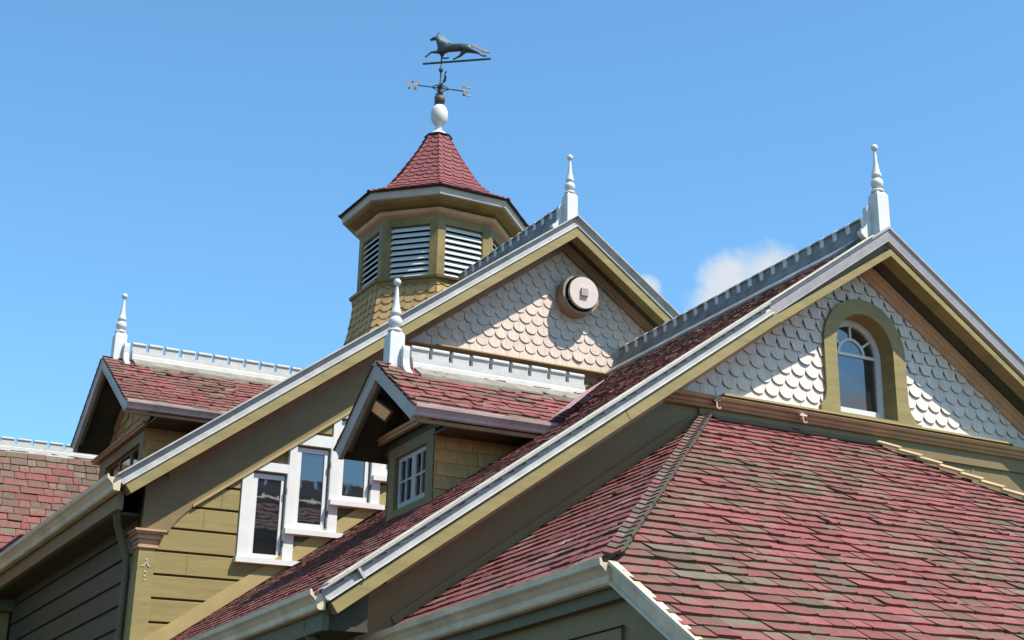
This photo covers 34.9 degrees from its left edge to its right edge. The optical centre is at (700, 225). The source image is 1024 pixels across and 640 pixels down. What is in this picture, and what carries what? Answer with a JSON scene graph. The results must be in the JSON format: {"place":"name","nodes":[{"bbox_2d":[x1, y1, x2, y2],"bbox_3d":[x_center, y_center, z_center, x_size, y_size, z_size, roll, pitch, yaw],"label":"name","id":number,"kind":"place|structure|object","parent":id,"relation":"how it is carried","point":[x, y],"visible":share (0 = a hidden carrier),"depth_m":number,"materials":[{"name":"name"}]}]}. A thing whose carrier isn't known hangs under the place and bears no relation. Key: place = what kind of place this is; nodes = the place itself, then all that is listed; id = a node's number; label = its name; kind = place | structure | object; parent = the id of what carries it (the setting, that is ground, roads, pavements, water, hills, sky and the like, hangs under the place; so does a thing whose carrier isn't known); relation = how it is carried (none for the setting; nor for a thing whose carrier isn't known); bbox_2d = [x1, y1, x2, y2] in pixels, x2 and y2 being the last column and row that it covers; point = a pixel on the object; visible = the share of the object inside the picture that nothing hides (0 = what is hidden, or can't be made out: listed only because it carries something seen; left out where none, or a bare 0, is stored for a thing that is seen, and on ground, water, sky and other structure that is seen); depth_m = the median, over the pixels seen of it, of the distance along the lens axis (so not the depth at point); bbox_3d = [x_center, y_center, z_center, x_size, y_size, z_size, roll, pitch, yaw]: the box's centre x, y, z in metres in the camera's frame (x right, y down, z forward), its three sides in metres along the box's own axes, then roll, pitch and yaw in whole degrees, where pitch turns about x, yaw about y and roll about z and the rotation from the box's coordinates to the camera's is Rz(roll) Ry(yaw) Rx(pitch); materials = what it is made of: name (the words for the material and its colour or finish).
{"place":"outdoors","nodes":[
{"label":"outdoors","id":0,"kind":"place"},
{"bbox_2d":[0,0,1023,449],"label":"sky","id":1,"kind":"structure","parent":0,"point":[198,162],"materials":[{"name":"blue"}]},
{"bbox_3d":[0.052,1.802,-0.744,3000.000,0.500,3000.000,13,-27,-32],"label":"ground","id":2,"kind":"structure","parent":0,"visible":0},
{"bbox_2d":[0,436,99,639],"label":"house wing","id":3,"kind":"structure","parent":2,"relation":"on","point":[40,481],"depth_m":25.33,"materials":[{"name":"red tile"}]},
{"bbox_2d":[0,209,679,639],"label":"gabled house","id":4,"kind":"structure","parent":2,"relation":"on","point":[228,507],"depth_m":20.07,"materials":[{"name":"paint"}]},
{"bbox_2d":[113,512,129,639],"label":"downpipe","id":5,"kind":"object","parent":4,"relation":"attached to","point":[123,546],"visible":0.83,"depth_m":18.54,"materials":[{"name":"metal"}]},
{"bbox_2d":[70,342,302,479],"bbox_3d":[-7.358,3.536,24.394,3.650,3.286,3.322,13,-27,-32],"label":"dormer","id":6,"kind":"object","parent":4,"relation":"attached to","point":[143,404],"visible":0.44,"depth_m":24.01,"materials":[{"name":"red tile"}]},
{"bbox_2d":[108,461,119,476],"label":"window","id":7,"kind":"structure","parent":6,"relation":"in","point":[113,470],"depth_m":24.32,"materials":[{"name":"paint"}]},
{"bbox_2d":[110,294,129,363],"bbox_3d":[-8.709,1.597,24.235,0.205,1.228,0.510,13,-27,-32],"label":"roof finial","id":8,"kind":"object","parent":6,"relation":"on","point":[120,347],"visible":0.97,"depth_m":24.10,"materials":[{"name":"white paint"}]},
{"bbox_2d":[119,453,130,471],"bbox_3d":[-8.506,3.829,23.733,0.030,0.894,0.580,13,-27,-32],"label":"window","id":9,"kind":"structure","parent":6,"relation":"in","point":[125,462],"depth_m":23.90,"materials":[{"name":"paint"}]},
{"bbox_2d":[130,447,138,465],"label":"window","id":10,"kind":"structure","parent":6,"relation":"in","point":[134,454],"depth_m":23.54,"materials":[{"name":"paint"}]},
{"bbox_2d":[233,462,298,566],"bbox_3d":[-5.237,3.485,19.521,0.780,1.245,0.185,13,-27,-32],"label":"casement window","id":11,"kind":"structure","parent":4,"relation":"in","point":[261,503],"depth_m":19.48,"materials":[{"name":"white paint"}]},
{"bbox_2d":[281,435,342,538],"bbox_3d":[-4.780,3.222,19.977,0.755,1.275,0.185,13,-27,-32],"label":"casement window","id":12,"kind":"structure","parent":4,"relation":"in","point":[307,481],"depth_m":19.93,"materials":[{"name":"white paint"}]},
{"bbox_2d":[326,414,384,510],"bbox_3d":[-4.350,2.946,20.419,0.725,1.280,0.185,13,-27,-32],"label":"casement window","id":13,"kind":"structure","parent":4,"relation":"in","point":[349,488],"depth_m":20.30,"materials":[{"name":"white paint"}]},
{"bbox_2d":[372,463,387,483],"bbox_3d":[-3.896,2.714,20.859,0.740,1.280,0.185,13,-27,-32],"label":"casement window","id":14,"kind":"structure","parent":4,"relation":"in","point":[379,474],"depth_m":20.49,"materials":[{"name":"white paint"}]},
{"bbox_2d":[338,127,529,345],"bbox_3d":[-4.497,0.515,27.139,3.074,4.810,3.053,13,-27,-32],"label":"cupola","id":15,"kind":"object","parent":4,"relation":"on","point":[433,217],"visible":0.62,"depth_m":26.21,"materials":[{"name":"beige"}]},
{"bbox_2d":[406,32,490,129],"bbox_3d":[-4.414,-2.603,28.315,1.295,1.946,0.813,-11,-24,22],"label":"weathervane","id":16,"kind":"object","parent":15,"relation":"on","point":[439,114],"visible":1,"depth_m":28.50,"materials":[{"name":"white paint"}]},
{"bbox_2d":[550,155,577,228],"bbox_3d":[-1.917,-0.475,23.481,0.510,1.228,0.205,13,-27,-32],"label":"roof finial","id":17,"kind":"object","parent":4,"relation":"on","point":[567,209],"visible":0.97,"depth_m":23.34,"materials":[{"name":"white paint"}]},
{"bbox_2d":[555,274,598,318],"bbox_3d":[-1.737,0.992,23.038,0.600,0.600,0.363,13,-27,-32],"label":"roof vent","id":18,"kind":"object","parent":4,"relation":"attached to","point":[577,296],"visible":1,"depth_m":22.93,"materials":[{"name":"beige metal"}]},
{"bbox_2d":[170,218,1023,639],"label":"gabled house","id":19,"kind":"structure","parent":2,"relation":"on","point":[888,334],"depth_m":17.69,"materials":[{"name":"paint"}]},
{"bbox_2d":[302,622,320,639],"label":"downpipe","id":20,"kind":"object","parent":19,"relation":"attached to","point":[315,637],"visible":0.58,"depth_m":13.74,"materials":[{"name":"metal"}]},
{"bbox_2d":[333,345,592,521],"bbox_3d":[-2.342,2.591,17.853,2.800,2.369,2.175,13,-27,-32],"label":"dormer","id":21,"kind":"object","parent":19,"relation":"attached to","point":[477,415],"visible":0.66,"depth_m":17.46,"materials":[{"name":"red tile"}]},
{"bbox_2d":[370,394,397,422],"bbox_3d":[-3.475,1.967,17.679,0.466,0.376,0.234,6,-24,-18],"label":"floodlight","id":22,"kind":"object","parent":21,"relation":"hanging from","point":[383,408],"visible":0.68,"depth_m":17.61,"materials":[{"name":"metal"}]},
{"bbox_2d":[383,278,412,372],"bbox_3d":[-3.356,1.158,17.771,0.205,1.228,0.510,13,-27,-32],"label":"roof finial","id":23,"kind":"object","parent":21,"relation":"on","point":[396,351],"visible":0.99,"depth_m":17.64,"materials":[{"name":"white paint"}]},
{"bbox_2d":[397,452,413,508],"bbox_3d":[-3.192,2.777,17.504,0.030,0.579,0.385,13,-27,-32],"label":"window","id":24,"kind":"structure","parent":21,"relation":"in","point":[406,464],"depth_m":17.53,"materials":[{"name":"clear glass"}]},
{"bbox_2d":[412,446,425,501],"bbox_3d":[-2.976,2.651,17.215,0.030,0.579,0.380,13,-27,-32],"label":"window","id":25,"kind":"structure","parent":21,"relation":"in","point":[420,454],"depth_m":17.26,"materials":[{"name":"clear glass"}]},
{"bbox_2d":[712,398,720,409],"bbox_3d":[0.170,1.859,16.817,0.095,0.124,0.071,13,-27,-32],"label":"lamp hook","id":26,"kind":"object","parent":19,"relation":"attached to","point":[716,401],"visible":1,"depth_m":16.81,"materials":[{"name":"brown metal"}]},
{"bbox_2d":[798,413,807,423],"bbox_3d":[1.110,2.083,17.422,0.095,0.124,0.071,13,-27,-32],"label":"lamp hook","id":27,"kind":"object","parent":19,"relation":"attached to","point":[802,415],"visible":1,"depth_m":17.42,"materials":[{"name":"metal"}]},
{"bbox_2d":[819,299,921,426],"bbox_3d":[1.821,1.556,18.457,1.460,1.439,0.335,13,-27,-32],"label":"arched window","id":28,"kind":"structure","parent":19,"relation":"in","point":[864,364],"depth_m":18.57,"materials":[{"name":"yellow paint"}]},
{"bbox_2d":[857,144,889,239],"bbox_3d":[2.082,-0.403,19.075,0.510,1.228,0.205,13,-27,-32],"label":"roof finial","id":29,"kind":"object","parent":19,"relation":"on","point":[876,215],"visible":0.99,"depth_m":18.92,"materials":[{"name":"white paint"}]},
{"bbox_2d":[363,412,1023,639],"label":"house wing","id":30,"kind":"object","parent":2,"relation":"on","point":[707,527],"visible":1,"depth_m":12.93,"materials":[{"name":"red tile"}]}
]}

